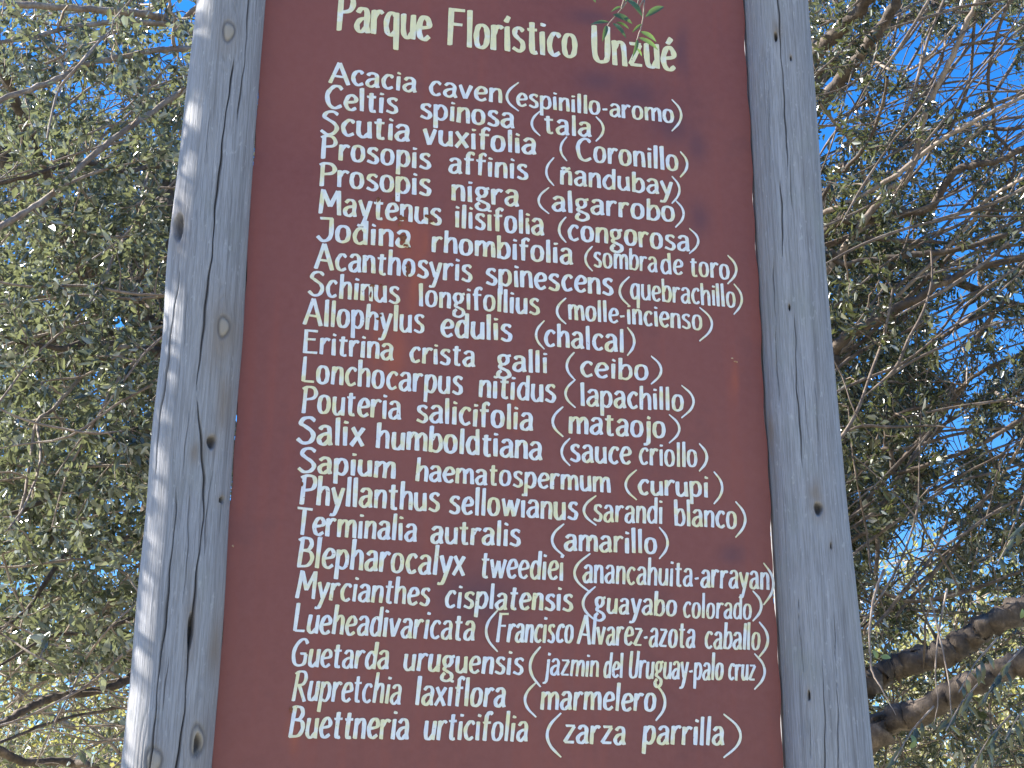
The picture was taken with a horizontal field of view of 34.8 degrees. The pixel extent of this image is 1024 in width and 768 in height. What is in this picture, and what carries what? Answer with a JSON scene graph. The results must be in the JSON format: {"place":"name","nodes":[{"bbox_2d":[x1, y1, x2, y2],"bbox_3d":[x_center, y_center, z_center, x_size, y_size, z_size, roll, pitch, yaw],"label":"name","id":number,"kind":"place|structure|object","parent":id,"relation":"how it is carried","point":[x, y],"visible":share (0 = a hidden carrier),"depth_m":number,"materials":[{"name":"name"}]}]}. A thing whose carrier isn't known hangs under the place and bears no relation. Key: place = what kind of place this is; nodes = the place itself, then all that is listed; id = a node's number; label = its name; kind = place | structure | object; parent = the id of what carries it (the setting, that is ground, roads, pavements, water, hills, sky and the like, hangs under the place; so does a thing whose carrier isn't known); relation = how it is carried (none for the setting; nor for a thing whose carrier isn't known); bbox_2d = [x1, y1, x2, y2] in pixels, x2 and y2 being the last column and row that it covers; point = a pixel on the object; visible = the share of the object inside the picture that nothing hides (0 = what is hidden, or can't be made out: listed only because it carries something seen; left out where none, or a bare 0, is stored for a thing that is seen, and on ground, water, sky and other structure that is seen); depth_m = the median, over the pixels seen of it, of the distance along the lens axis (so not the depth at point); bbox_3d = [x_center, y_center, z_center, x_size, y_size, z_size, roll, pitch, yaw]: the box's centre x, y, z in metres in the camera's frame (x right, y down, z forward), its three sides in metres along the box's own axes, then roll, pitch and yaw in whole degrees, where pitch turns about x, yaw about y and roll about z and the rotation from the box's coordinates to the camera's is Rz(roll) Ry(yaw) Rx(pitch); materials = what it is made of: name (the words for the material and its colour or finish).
{"place":"outdoors","nodes":[
{"label":"outdoors","id":0,"kind":"place"},
{"bbox_2d":[0,0,1023,767],"label":"sky","id":1,"kind":"structure","parent":0,"point":[185,5],"materials":[{"name":"blue"}]},
{"label":"ground","id":2,"kind":"structure","parent":0,"visible":0},
{"bbox_2d":[0,627,93,767],"bbox_3d":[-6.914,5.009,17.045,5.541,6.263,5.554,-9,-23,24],"label":"tree","id":3,"kind":"object","parent":2,"relation":"on","point":[32,724],"visible":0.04,"depth_m":17.58,"materials":[{"name":"green plant"}]},
{"bbox_2d":[0,624,127,767],"bbox_3d":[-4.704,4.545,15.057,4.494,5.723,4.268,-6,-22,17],"label":"tree","id":4,"kind":"object","parent":2,"relation":"on","point":[113,761],"visible":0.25,"depth_m":15.34,"materials":[{"name":"green plant"}]},
{"bbox_2d":[6,666,128,767],"bbox_3d":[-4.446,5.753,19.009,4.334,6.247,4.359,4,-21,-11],"label":"tree","id":5,"kind":"object","parent":2,"relation":"on","point":[99,721],"visible":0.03,"depth_m":19.31,"materials":[{"name":"green plant"}]},
{"bbox_2d":[0,0,257,767],"bbox_3d":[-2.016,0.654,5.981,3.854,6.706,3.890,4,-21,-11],"label":"leafy tree","id":6,"kind":"object","parent":2,"relation":"on","point":[118,254],"visible":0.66,"depth_m":4.92,"materials":[{"name":"green plant"}]},
{"bbox_2d":[0,53,147,448],"bbox_3d":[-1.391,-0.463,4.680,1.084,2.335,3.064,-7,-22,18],"label":"side branch","id":7,"kind":"object","parent":6,"relation":"attached to","point":[17,108],"visible":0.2,"depth_m":5.66,"materials":[{"name":"brown plant"}]},
{"bbox_2d":[591,0,663,57],"bbox_3d":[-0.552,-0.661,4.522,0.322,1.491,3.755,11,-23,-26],"label":"overhanging branch","id":8,"kind":"object","parent":6,"relation":"attached to","point":[651,11],"visible":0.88,"depth_m":2.75,"materials":[{"name":"green plant"}]},
{"bbox_2d":[121,0,265,767],"bbox_3d":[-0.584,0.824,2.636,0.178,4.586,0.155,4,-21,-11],"label":"wooden post","id":9,"kind":"object","parent":2,"relation":"on","point":[174,679],"visible":1,"depth_m":2.87,"materials":[{"name":"grey wood"}]},
{"bbox_2d":[743,0,873,767],"bbox_3d":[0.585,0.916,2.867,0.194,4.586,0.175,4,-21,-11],"label":"wooden post","id":10,"kind":"object","parent":2,"relation":"on","point":[825,719],"visible":0.99,"depth_m":3.12,"materials":[{"name":"grey wood"}]},
{"bbox_2d":[212,0,782,767],"bbox_3d":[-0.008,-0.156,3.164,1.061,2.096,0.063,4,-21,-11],"label":"park sign","id":11,"kind":"object","parent":10,"relation":"attached to","point":[500,488],"visible":1,"depth_m":3.06,"materials":[{"name":"red wood"}]},
{"bbox_2d":[770,0,1023,767],"bbox_3d":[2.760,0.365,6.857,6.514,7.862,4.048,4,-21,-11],"label":"spreading tree","id":12,"kind":"object","parent":2,"relation":"on","point":[897,413],"visible":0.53,"depth_m":5.64,"materials":[{"name":"green plant"}]},
{"bbox_2d":[773,560,1023,767],"bbox_3d":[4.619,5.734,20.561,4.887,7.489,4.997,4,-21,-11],"label":"tree","id":13,"kind":"object","parent":2,"relation":"on","point":[1002,714],"visible":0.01,"depth_m":20.88,"materials":[{"name":"green plant"}]},
{"bbox_2d":[861,522,1023,767],"bbox_3d":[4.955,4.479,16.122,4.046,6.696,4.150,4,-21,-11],"label":"tree","id":14,"kind":"object","parent":2,"relation":"on","point":[980,601],"visible":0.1,"depth_m":16.52,"materials":[{"name":"green plant"}]},
{"bbox_2d":[904,539,1023,766],"bbox_3d":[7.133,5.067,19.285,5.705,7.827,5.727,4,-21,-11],"label":"tree","id":15,"kind":"object","parent":2,"relation":"on","point":[973,669],"visible":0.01,"depth_m":19.82,"materials":[{"name":"green plant"}]}
]}

